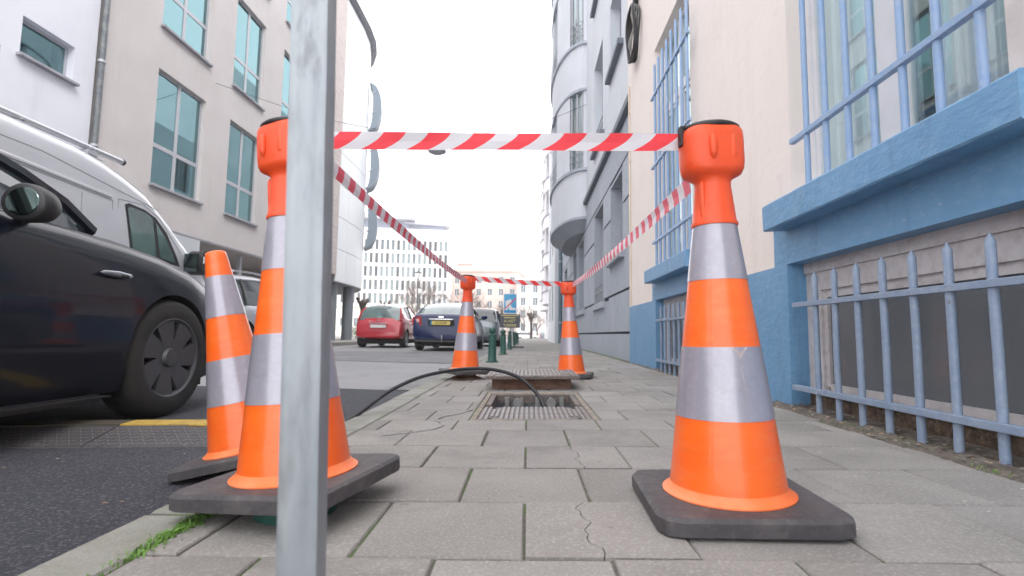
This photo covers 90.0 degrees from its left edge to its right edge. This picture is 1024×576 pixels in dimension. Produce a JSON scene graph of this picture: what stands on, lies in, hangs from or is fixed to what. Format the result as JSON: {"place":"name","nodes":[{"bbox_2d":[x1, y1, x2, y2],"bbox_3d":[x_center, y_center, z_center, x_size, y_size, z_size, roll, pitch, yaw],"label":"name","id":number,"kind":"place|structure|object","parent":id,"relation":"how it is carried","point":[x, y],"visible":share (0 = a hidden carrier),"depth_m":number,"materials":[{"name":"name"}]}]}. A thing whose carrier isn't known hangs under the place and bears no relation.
{"place":"outdoors","nodes":[
{"label":"outdoors","id":0,"kind":"place"},
{"bbox_2d":[332,340,356,342],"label":"pavement","id":1,"kind":"structure","parent":0,"point":[333,341],"depth_m":20.69,"materials":[{"name":"concrete"}]},
{"bbox_2d":[0,0,100,146],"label":"white plaster house","id":2,"kind":"structure","parent":1,"relation":"on","point":[48,49],"depth_m":9.11,"materials":[{"name":"grey paint"}]},
{"bbox_2d":[19,20,68,75],"bbox_3d":[-8.322,-4.191,9.036,0.050,0.670,0.990,1,-5,2],"label":"window","id":3,"kind":"structure","parent":2,"relation":"in","point":[34,42],"depth_m":9.09,"materials":[{"name":"teal glass"}]},
{"bbox_2d":[90,0,110,147],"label":"rain gutter pipe","id":4,"kind":"object","parent":2,"relation":"attached to","point":[101,60],"visible":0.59,"depth_m":10.01,"materials":[{"name":"metal"}]},
{"bbox_2d":[335,335,356,339],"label":"forecourt","id":5,"kind":"structure","parent":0,"point":[337,337],"depth_m":37.95,"materials":[{"name":"concrete"}]},
{"bbox_2d":[88,0,290,278],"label":"beige building","id":6,"kind":"structure","parent":5,"relation":"on","point":[179,127],"depth_m":13.24,"materials":[{"name":"beige paint"}]},
{"bbox_2d":[150,71,201,199],"bbox_3d":[-8.193,-3.623,12.451,0.060,2.700,1.720,1,-5,2],"label":"window","id":7,"kind":"structure","parent":6,"relation":"in","point":[175,153],"depth_m":12.46,"materials":[{"name":"teal glass"}]},
{"bbox_2d":[163,0,209,58],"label":"window","id":8,"kind":"structure","parent":6,"relation":"in","point":[188,19],"depth_m":12.95,"materials":[{"name":"teal glass"}]},
{"bbox_2d":[224,122,256,222],"bbox_3d":[-8.108,-3.372,15.199,0.060,2.700,1.600,1,-5,2],"label":"window","id":9,"kind":"structure","parent":6,"relation":"in","point":[242,147],"depth_m":15.24,"materials":[{"name":"teal glass"}]},
{"bbox_2d":[233,0,263,103],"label":"window","id":10,"kind":"structure","parent":6,"relation":"in","point":[249,32],"depth_m":15.59,"materials":[{"name":"teal glass"}]},
{"bbox_2d":[281,52,289,115],"bbox_3d":[-7.968,-6.831,18.343,0.060,2.700,1.600,1,-5,2],"label":"window","id":11,"kind":"structure","parent":6,"relation":"in","point":[286,71],"depth_m":18.02,"materials":[{"name":"teal glass"}]},
{"bbox_2d":[286,0,290,22],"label":"window","id":12,"kind":"structure","parent":6,"relation":"in","point":[288,17],"depth_m":18.19,"materials":[{"name":"teal glass"}]},
{"bbox_2d":[216,83,586,154],"bbox_3d":[-3.020,-4.502,13.566,9.974,1.955,0.480,1,-5,2],"label":"hanging lamp","id":13,"kind":"object","parent":6,"relation":"attached to","point":[437,152],"visible":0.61,"depth_m":13.44,"materials":[{"name":"black plastic"}]},
{"bbox_2d":[352,325,356,338],"bbox_3d":[-9.680,2.704,33.325,3.860,1.319,2.598,1,-5,2],"label":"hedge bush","id":14,"kind":"object","parent":5,"relation":"on","point":[353,331],"visible":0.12,"depth_m":32.97,"materials":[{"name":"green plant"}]},
{"bbox_2d":[330,0,381,340],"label":"curved white building","id":15,"kind":"structure","parent":5,"relation":"on","point":[356,48],"depth_m":24.68,"materials":[{"name":"white plaster"},{"name":"glass"},{"name":"grey metal"}]},
{"bbox_2d":[356,297,368,311],"bbox_3d":[-8.286,1.725,28.249,0.743,2.433,0.675,1,-5,2],"label":"pollarded tree","id":16,"kind":"object","parent":5,"relation":"on","point":[362,303],"visible":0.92,"depth_m":28.17,"materials":[{"name":"brown plant"}]},
{"bbox_2d":[415,271,420,313],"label":"street lamp","id":17,"kind":"object","parent":5,"relation":"on","point":[417,274],"visible":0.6,"depth_m":45.38,"materials":[{"name":"metal"}]},
{"bbox_2d":[418,287,422,309],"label":"street lamp","id":18,"kind":"object","parent":5,"relation":"on","point":[419,290],"visible":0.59,"depth_m":57.90,"materials":[{"name":"metal"}]},
{"bbox_2d":[197,341,507,390],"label":"road","id":19,"kind":"structure","parent":0,"point":[376,375],"depth_m":7.10,"materials":[{"name":"grey asphalt"}]},
{"bbox_2d":[0,105,206,285],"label":"white van","id":20,"kind":"object","parent":19,"relation":"on","point":[108,202],"visible":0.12,"depth_m":5.73,"materials":[{"name":"paint"}]},
{"bbox_2d":[0,386,406,575],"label":"asphalt patch","id":21,"kind":"object","parent":19,"relation":"on","point":[52,506],"visible":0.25,"depth_m":1.63,"materials":[{"name":"grey asphalt"}]},
{"bbox_2d":[0,153,205,416],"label":"dark car","id":22,"kind":"object","parent":21,"relation":"on","point":[87,316],"visible":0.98,"depth_m":2.38,"materials":[{"name":"grey paint"}]},
{"bbox_2d":[0,420,206,448],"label":"cable ramp","id":23,"kind":"structure","parent":21,"relation":"on","point":[19,434],"depth_m":2.26,"materials":[{"name":"black rubber"}]},
{"bbox_2d":[167,250,252,481],"bbox_3d":[-1.008,0.237,1.846,0.376,0.755,0.376,-11,-4,-3],"label":"traffic cone","id":24,"kind":"object","parent":21,"relation":"on","point":[229,335],"visible":0.67,"depth_m":1.76,"materials":[{"name":"orange plastic"}]},
{"bbox_2d":[202,270,260,333],"bbox_3d":[-5.712,0.576,10.775,2.216,1.631,4.600,1,-5,2],"label":"silver estate car","id":25,"kind":"object","parent":19,"relation":"on","point":[248,287],"visible":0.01,"depth_m":9.64,"materials":[{"name":"paint"}]},
{"bbox_2d":[17,345,506,575],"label":"kerb","id":26,"kind":"structure","parent":19,"relation":"on","point":[92,557],"depth_m":1.00,"materials":[{"name":"concrete"}]},
{"bbox_2d":[332,342,369,345],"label":"kerb","id":27,"kind":"structure","parent":19,"relation":"on","point":[343,343],"depth_m":18.88,"materials":[{"name":"concrete"}]},
{"bbox_2d":[356,303,415,347],"bbox_3d":[-4.339,1.352,18.575,2.056,1.535,3.606,1,-5,2],"label":"red hatchback","id":28,"kind":"object","parent":19,"relation":"on","point":[381,324],"visible":0.74,"depth_m":17.02,"materials":[{"name":"paint"}]},
{"bbox_2d":[333,344,506,389],"bbox_3d":[-3.241,2.017,17.247,5.855,0.001,25.500,1,-5,2],"label":"patched gutter","id":29,"kind":"object","parent":19,"relation":"on","point":[421,357],"visible":0.33,"depth_m":10.37,"materials":[{"name":"concrete"}]},
{"bbox_2d":[412,303,487,349],"bbox_3d":[-1.921,1.235,16.552,2.136,1.468,4.705,1,-5,2],"label":"blue saloon","id":30,"kind":"object","parent":19,"relation":"on","point":[435,325],"visible":0.69,"depth_m":14.42,"materials":[{"name":"paint"}]},
{"bbox_2d":[420,304,460,313],"bbox_3d":[-1.956,0.622,15.275,1.480,0.362,0.900,1,-5,2],"label":"rear window","id":31,"kind":"structure","parent":30,"relation":"in","point":[434,308],"depth_m":15.07,"materials":[{"name":"grey glass"}]},
{"bbox_2d":[474,308,503,345],"bbox_3d":[-1.312,1.721,22.589,2.216,1.609,4.600,1,-5,2],"label":"grey car","id":32,"kind":"object","parent":19,"relation":"on","point":[492,319],"visible":0.26,"depth_m":20.55,"materials":[{"name":"paint"}]},
{"bbox_2d":[357,0,552,277],"label":"sky","id":33,"kind":"structure","parent":0,"point":[447,66],"materials":[{"name":"white"}]},
{"bbox_2d":[106,341,1023,575],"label":"pavement","id":34,"kind":"structure","parent":0,"point":[460,494],"depth_m":1.16,"materials":[{"name":"concrete"}]},
{"bbox_2d":[169,116,399,515],"bbox_3d":[-0.533,0.027,1.238,0.376,0.891,0.376,-5,-6,15],"label":"traffic cone","id":35,"kind":"object","parent":34,"relation":"on","point":[249,486],"visible":0.59,"depth_m":1.14,"materials":[{"name":"orange plastic"}]},
{"bbox_2d":[333,161,466,282],"bbox_3d":[-0.468,-0.205,2.957,0.006,0.080,3.300,1,-5,2],"label":"barrier tape","id":36,"kind":"object","parent":35,"relation":"attached to","point":[347,181],"visible":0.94,"depth_m":2.02,"materials":[{"name":"red plastic"}]},
{"bbox_2d":[253,505,335,524],"bbox_3d":[-0.484,0.494,1.145,0.172,0.050,0.172,1,-5,2],"label":"bollard stump","id":37,"kind":"object","parent":34,"relation":"on","point":[268,520],"visible":0.08,"depth_m":1.07,"materials":[{"name":"green paint"}]},
{"bbox_2d":[275,0,336,575],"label":"steel post","id":38,"kind":"object","parent":34,"relation":"on","point":[301,543],"visible":1,"depth_m":0.54,"materials":[{"name":"grey metal"}]},
{"bbox_2d":[385,409,471,434],"bbox_3d":[-0.317,0.602,2.321,0.131,0.005,0.753,-1,-6,20],"label":"crack","id":39,"kind":"object","parent":34,"relation":"on","point":[436,419],"visible":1,"depth_m":2.22,"materials":[{"name":"grey concrete"}]},
{"bbox_2d":[451,375,480,379],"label":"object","id":40,"kind":"object","parent":34,"relation":"on","point":[465,377],"visible":0.66,"depth_m":4.47,"materials":[{"name":"brown metal"}]},
{"bbox_2d":[439,274,489,374],"bbox_3d":[-0.408,0.321,4.608,0.376,0.890,0.376,5,-7,-33],"label":"traffic cone","id":41,"kind":"object","parent":40,"relation":"on","point":[465,354],"visible":0.93,"depth_m":4.53,"materials":[{"name":"orange plastic"}]},
{"bbox_2d":[485,327,498,362],"bbox_3d":[-0.282,0.813,7.349,0.200,0.500,0.200,1,-5,2],"label":"bollard","id":42,"kind":"object","parent":34,"relation":"on","point":[492,335],"visible":0.98,"depth_m":7.30,"materials":[{"name":"green metal"}]},
{"bbox_2d":[498,329,507,354],"bbox_3d":[-0.174,1.069,10.155,0.200,0.500,0.200,1,-5,2],"label":"bollard","id":43,"kind":"object","parent":34,"relation":"on","point":[503,343],"visible":1,"depth_m":10.11,"materials":[{"name":"green metal"}]},
{"bbox_2d":[507,331,511,349],"bbox_3d":[-0.062,1.396,13.739,0.200,0.500,0.200,1,-5,2],"label":"bollard","id":44,"kind":"object","parent":34,"relation":"on","point":[509,344],"visible":0.95,"depth_m":13.70,"materials":[{"name":"green metal"}]},
{"bbox_2d":[500,293,523,347],"bbox_3d":[-0.007,0.987,15.552,0.735,1.646,0.500,1,-5,2],"label":"sign post","id":45,"kind":"object","parent":34,"relation":"on","point":[509,317],"visible":0.99,"depth_m":15.57,"materials":[{"name":"blue metal"}]},
{"bbox_2d":[1,401,1023,528],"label":"litter","id":46,"kind":"object","parent":34,"relation":"on","point":[795,408],"visible":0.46,"depth_m":1.87,"materials":[{"name":"white plant"}]},
{"bbox_2d":[492,379,570,388],"bbox_3d":[0.149,0.713,3.949,0.570,0.078,0.530,0,-5,2],"label":"rusty frame","id":47,"kind":"object","parent":34,"relation":"on","point":[534,383],"visible":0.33,"depth_m":3.69,"materials":[{"name":"brown metal"}]},
{"bbox_2d":[485,369,579,378],"bbox_3d":[0.154,0.656,3.919,0.670,0.026,0.650,0,-5,2],"label":"chamber lid","id":48,"kind":"object","parent":47,"relation":"on","point":[547,374],"visible":0.81,"depth_m":3.69,"materials":[{"name":"metal"}]},
{"bbox_2d":[470,392,598,420],"bbox_3d":[0.123,0.933,2.905,0.600,0.551,1.160,0,-5,2],"label":"cable chamber","id":49,"kind":"object","parent":34,"relation":"in","point":[525,406],"visible":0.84,"depth_m":2.76,"materials":[{"name":"metal"}]},
{"bbox_2d":[345,367,545,420],"bbox_3d":[-0.469,0.725,2.616,1.450,0.597,0.413,5,-6,-37],"label":"black cable","id":50,"kind":"object","parent":49,"relation":"in","point":[406,382],"visible":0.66,"depth_m":2.92,"materials":[{"name":"black rubber"}]},
{"bbox_2d":[86,413,1012,575],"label":"grass","id":51,"kind":"structure","parent":34,"relation":"on","point":[196,519],"depth_m":1.00,"materials":[{"name":"green plant"}]},
{"bbox_2d":[558,280,593,378],"bbox_3d":[0.530,0.371,4.695,0.376,0.890,0.376,-3,-6,14],"label":"traffic cone","id":52,"kind":"object","parent":34,"relation":"on","point":[570,355],"visible":0.89,"depth_m":4.62,"materials":[{"name":"orange plastic"}]},
{"bbox_2d":[474,276,560,285],"bbox_3d":[0.072,-0.064,4.685,0.848,0.079,0.006,1,-5,-6],"label":"barrier tape","id":53,"kind":"object","parent":52,"relation":"attached to","point":[518,282],"visible":1,"depth_m":4.68,"materials":[{"name":"red plastic"}]},
{"bbox_2d":[572,181,690,286],"bbox_3d":[0.502,-0.146,2.986,0.008,0.122,3.410,1,-5,2],"label":"barrier tape","id":54,"kind":"object","parent":52,"relation":"attached to","point":[678,194],"visible":1,"depth_m":1.76,"materials":[{"name":"red plastic"}]},
{"bbox_2d":[632,119,856,539],"bbox_3d":[0.478,0.051,1.186,0.376,0.890,0.376,-1,-5,4],"label":"traffic cone","id":55,"kind":"object","parent":34,"relation":"on","point":[724,477],"visible":1,"depth_m":1.10,"materials":[{"name":"orange plastic"}]},
{"bbox_2d":[334,131,677,150],"bbox_3d":[-0.068,-0.364,1.264,0.975,0.050,0.008,1,-5,2],"label":"barrier tape","id":56,"kind":"object","parent":55,"relation":"attached to","point":[512,141],"visible":0.84,"depth_m":1.26,"materials":[{"name":"red plastic"}]},
{"bbox_2d":[628,0,1023,465],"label":"cream house","id":57,"kind":"structure","parent":34,"relation":"on","point":[877,186],"depth_m":2.23,"materials":[{"name":"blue paint"}]},
{"bbox_2d":[625,0,640,63],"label":"cable coil","id":58,"kind":"object","parent":57,"relation":"attached to","point":[632,28],"visible":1,"depth_m":6.64,"materials":[{"name":"black plastic"}]},
{"bbox_2d":[663,294,686,361],"bbox_3d":[1.669,0.401,4.929,0.052,0.660,1.370,1,-5,2],"label":"basement window","id":59,"kind":"structure","parent":57,"relation":"in","point":[682,298],"depth_m":5.26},
{"bbox_2d":[664,0,689,259],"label":"window","id":60,"kind":"structure","parent":57,"relation":"in","point":[683,14],"depth_m":5.19,"materials":[{"name":"blue plastic"}]},
{"bbox_2d":[805,0,916,179],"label":"window","id":61,"kind":"structure","parent":57,"relation":"in","point":[889,108],"depth_m":2.20,"materials":[{"name":"white plastic"}]},
{"bbox_2d":[803,208,1023,425],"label":"basement window","id":62,"kind":"structure","parent":57,"relation":"in","point":[966,240],"depth_m":1.92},
{"bbox_2d":[632,363,1023,483],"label":"dirt","id":63,"kind":"structure","parent":34,"relation":"on","point":[909,435],"depth_m":1.78,"materials":[{"name":"soil"}]},
{"bbox_2d":[519,338,830,387],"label":"pavement","id":64,"kind":"structure","parent":0,"point":[533,339],"depth_m":42.14,"materials":[{"name":"concrete"}]},
{"bbox_2d":[526,312,535,338],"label":"pollarded tree","id":65,"kind":"object","parent":64,"relation":"on","point":[530,316],"visible":0.98,"depth_m":51.73,"materials":[{"name":"brown plant"}]},
{"bbox_2d":[539,116,551,338],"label":"white balcony building","id":66,"kind":"structure","parent":64,"relation":"on","point":[544,251],"depth_m":43.54,"materials":[{"name":"white paint"}]},
{"bbox_2d":[548,154,557,342],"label":"pale stone building","id":67,"kind":"structure","parent":64,"relation":"on","point":[553,304],"depth_m":26.59,"materials":[{"name":"white stone"}]},
{"bbox_2d":[550,0,629,360],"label":"grey building","id":68,"kind":"structure","parent":64,"relation":"on","point":[589,198],"depth_m":12.00,"materials":[{"name":"paint"}]},
{"bbox_2d":[558,250,561,343],"bbox_3d":[2.159,-2.025,22.822,0.200,9.000,0.195,1,-5,2],"label":"drainpipe","id":69,"kind":"object","parent":68,"relation":"attached to","point":[559,295],"visible":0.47,"depth_m":22.53,"materials":[{"name":"grey metal"}]},
{"bbox_2d":[602,70,602,128],"bbox_3d":[2.104,-4.152,11.239,0.050,2.020,1.350,1,-5,2],"label":"window","id":70,"kind":"structure","parent":68,"relation":"in","point":[602,70],"depth_m":11.90,"materials":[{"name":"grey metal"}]},
{"bbox_2d":[621,188,622,240],"bbox_3d":[1.992,-1.195,8.762,0.050,1.340,1.150,1,-5,2],"label":"window","id":71,"kind":"structure","parent":68,"relation":"in","point":[621,188],"depth_m":9.28,"materials":[{"name":"grey glass"}]},
{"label":"ground","id":72,"kind":"structure","parent":0,"visible":0},
{"bbox_2d":[335,303,423,335],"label":"white building","id":73,"kind":"structure","parent":72,"relation":"on","point":[356,310],"depth_m":99.49,"materials":[{"name":"paint"}]},
{"bbox_2d":[353,318,357,325],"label":"window","id":74,"kind":"structure","parent":73,"relation":"in","point":[355,320],"depth_m":99.68,"materials":[{"name":"grey glass"}]},
{"bbox_2d":[337,213,452,304],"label":"white office block","id":75,"kind":"structure","parent":72,"relation":"on","point":[393,260],"depth_m":114.46,"materials":[{"name":"stone"}]},
{"bbox_2d":[368,279,371,289],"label":"window","id":76,"kind":"structure","parent":75,"relation":"in","point":[370,280],"depth_m":113.10,"materials":[{"name":"grey glass"}]},
{"bbox_2d":[369,252,372,262],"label":"window","id":77,"kind":"structure","parent":75,"relation":"in","point":[371,254],"depth_m":113.65,"materials":[{"name":"grey glass"}]},
{"bbox_2d":[373,293,376,302],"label":"window","id":78,"kind":"structure","parent":75,"relation":"in","point":[375,294],"depth_m":113.01,"materials":[{"name":"grey glass"}]},
{"bbox_2d":[374,279,376,289],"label":"window","id":79,"kind":"structure","parent":75,"relation":"in","point":[375,281],"depth_m":113.26,"materials":[{"name":"grey glass"}]},
{"bbox_2d":[374,266,377,275],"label":"window","id":80,"kind":"structure","parent":75,"relation":"in","point":[376,267],"depth_m":113.54,"materials":[{"name":"grey glass"}]},
{"bbox_2d":[375,239,378,248],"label":"window","id":81,"kind":"structure","parent":75,"relation":"in","point":[377,240],"depth_m":114.09,"materials":[{"name":"grey glass"}]},
{"bbox_2d":[379,280,382,289],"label":"window","id":82,"kind":"structure","parent":75,"relation":"in","point":[381,281],"depth_m":113.43,"materials":[{"name":"grey glass"}]},
{"bbox_2d":[380,253,383,262],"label":"window","id":83,"kind":"structure","parent":75,"relation":"in","point":[382,254],"depth_m":113.97,"materials":[{"name":"grey glass"}]},
{"bbox_2d":[384,293,387,303],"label":"window","id":84,"kind":"structure","parent":75,"relation":"in","point":[386,294],"depth_m":113.32,"materials":[{"name":"grey glass"}]},
{"bbox_2d":[385,266,388,276],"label":"window","id":85,"kind":"structure","parent":75,"relation":"in","point":[387,267],"depth_m":113.87,"materials":[{"name":"grey glass"}]},
{"bbox_2d":[386,240,389,249],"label":"window","id":86,"kind":"structure","parent":75,"relation":"in","point":[387,241],"depth_m":114.40,"materials":[{"name":"grey glass"}]},
{"bbox_2d":[396,253,399,262],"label":"window","id":87,"kind":"structure","parent":75,"relation":"in","point":[398,254],"depth_m":114.48,"materials":[{"name":"grey glass"}]},
{"bbox_2d":[401,267,404,276],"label":"window","id":88,"kind":"structure","parent":75,"relation":"in","point":[403,268],"depth_m":114.37,"materials":[{"name":"grey glass"}]},
{"bbox_2d":[402,240,405,249],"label":"window","id":89,"kind":"structure","parent":75,"relation":"in","point":[404,241],"depth_m":114.90,"materials":[{"name":"grey glass"}]},
{"bbox_2d":[412,254,415,263],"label":"window","id":90,"kind":"structure","parent":75,"relation":"in","point":[414,255],"depth_m":114.96,"materials":[{"name":"grey glass"}]},
{"bbox_2d":[438,268,441,277],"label":"window","id":91,"kind":"structure","parent":75,"relation":"in","point":[440,269],"depth_m":115.52,"materials":[{"name":"grey glass"}]},
{"bbox_2d":[443,281,446,291],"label":"window","id":92,"kind":"structure","parent":75,"relation":"in","point":[445,282],"depth_m":115.41,"materials":[{"name":"grey glass"}]},
{"bbox_2d":[444,242,447,251],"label":"window","id":93,"kind":"structure","parent":75,"relation":"in","point":[446,243],"depth_m":116.23,"materials":[{"name":"grey glass"}]},
{"bbox_2d":[390,294,418,309],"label":"bare tree","id":94,"kind":"object","parent":72,"relation":"on","point":[396,299],"visible":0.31,"depth_m":83.96,"materials":[{"name":"brown plant"}]},
{"bbox_2d":[397,284,436,313],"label":"bare tree","id":95,"kind":"object","parent":72,"relation":"on","point":[411,302],"visible":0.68,"depth_m":72.19,"materials":[{"name":"brown plant"}]},
{"bbox_2d":[400,272,447,308],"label":"bare tree","id":96,"kind":"object","parent":72,"relation":"on","point":[429,291],"visible":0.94,"depth_m":62.31,"materials":[{"name":"brown plant"}]},
{"bbox_2d":[445,287,485,302],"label":"bare tree","id":97,"kind":"object","parent":72,"relation":"on","point":[461,297],"visible":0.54,"depth_m":77.69,"materials":[{"name":"brown plant"}]},
{"bbox_2d":[472,293,491,307],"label":"bare tree","id":98,"kind":"object","parent":72,"relation":"on","point":[477,304],"visible":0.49,"depth_m":69.85,"materials":[{"name":"brown plant"}]},
{"bbox_2d":[451,263,525,338],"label":"pink apartment block","id":99,"kind":"structure","parent":72,"relation":"on","point":[494,293],"depth_m":125.00,"materials":[{"name":"paint"}]},
{"bbox_2d":[487,289,491,295],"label":"window","id":100,"kind":"structure","parent":99,"relation":"in","point":[489,291],"depth_m":124.85,"materials":[{"name":"grey glass"}]},
{"bbox_2d":[516,304,534,331],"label":"bare tree","id":101,"kind":"object","parent":72,"relation":"on","point":[519,309],"visible":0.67,"depth_m":87.67,"materials":[{"name":"brown plant"}]},
{"bbox_2d":[518,332,539,338],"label":"white small car","id":102,"kind":"object","parent":72,"relation":"on","point":[524,334],"visible":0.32,"depth_m":83.82,"materials":[{"name":"paint"}]},
{"bbox_2d":[516,278,544,336],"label":"pale apartment block","id":103,"kind":"structure","parent":72,"relation":"on","point":[528,296],"depth_m":118.34,"materials":[{"name":"paint"}]},
{"bbox_2d":[521,297,525,305],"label":"window","id":104,"kind":"structure","parent":103,"relation":"in","point":[523,299],"depth_m":118.49,"materials":[{"name":"grey glass"}]},
{"bbox_2d":[521,285,525,292],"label":"window","id":105,"kind":"structure","parent":103,"relation":"in","point":[523,287],"depth_m":118.75,"materials":[{"name":"grey glass"}]},
{"bbox_2d":[533,297,537,305],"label":"window","id":106,"kind":"structure","parent":103,"relation":"in","point":[535,300],"depth_m":118.58,"materials":[{"name":"grey glass"}]},
{"bbox_2d":[533,285,537,292],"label":"window","id":107,"kind":"structure","parent":103,"relation":"in","point":[535,288],"depth_m":118.84,"materials":[{"name":"white glass"}]},
{"bbox_2d":[527,311,544,335],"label":"bare tree","id":108,"kind":"object","parent":72,"relation":"on","point":[542,322],"visible":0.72,"depth_m":91.53,"materials":[{"name":"grey plant"}]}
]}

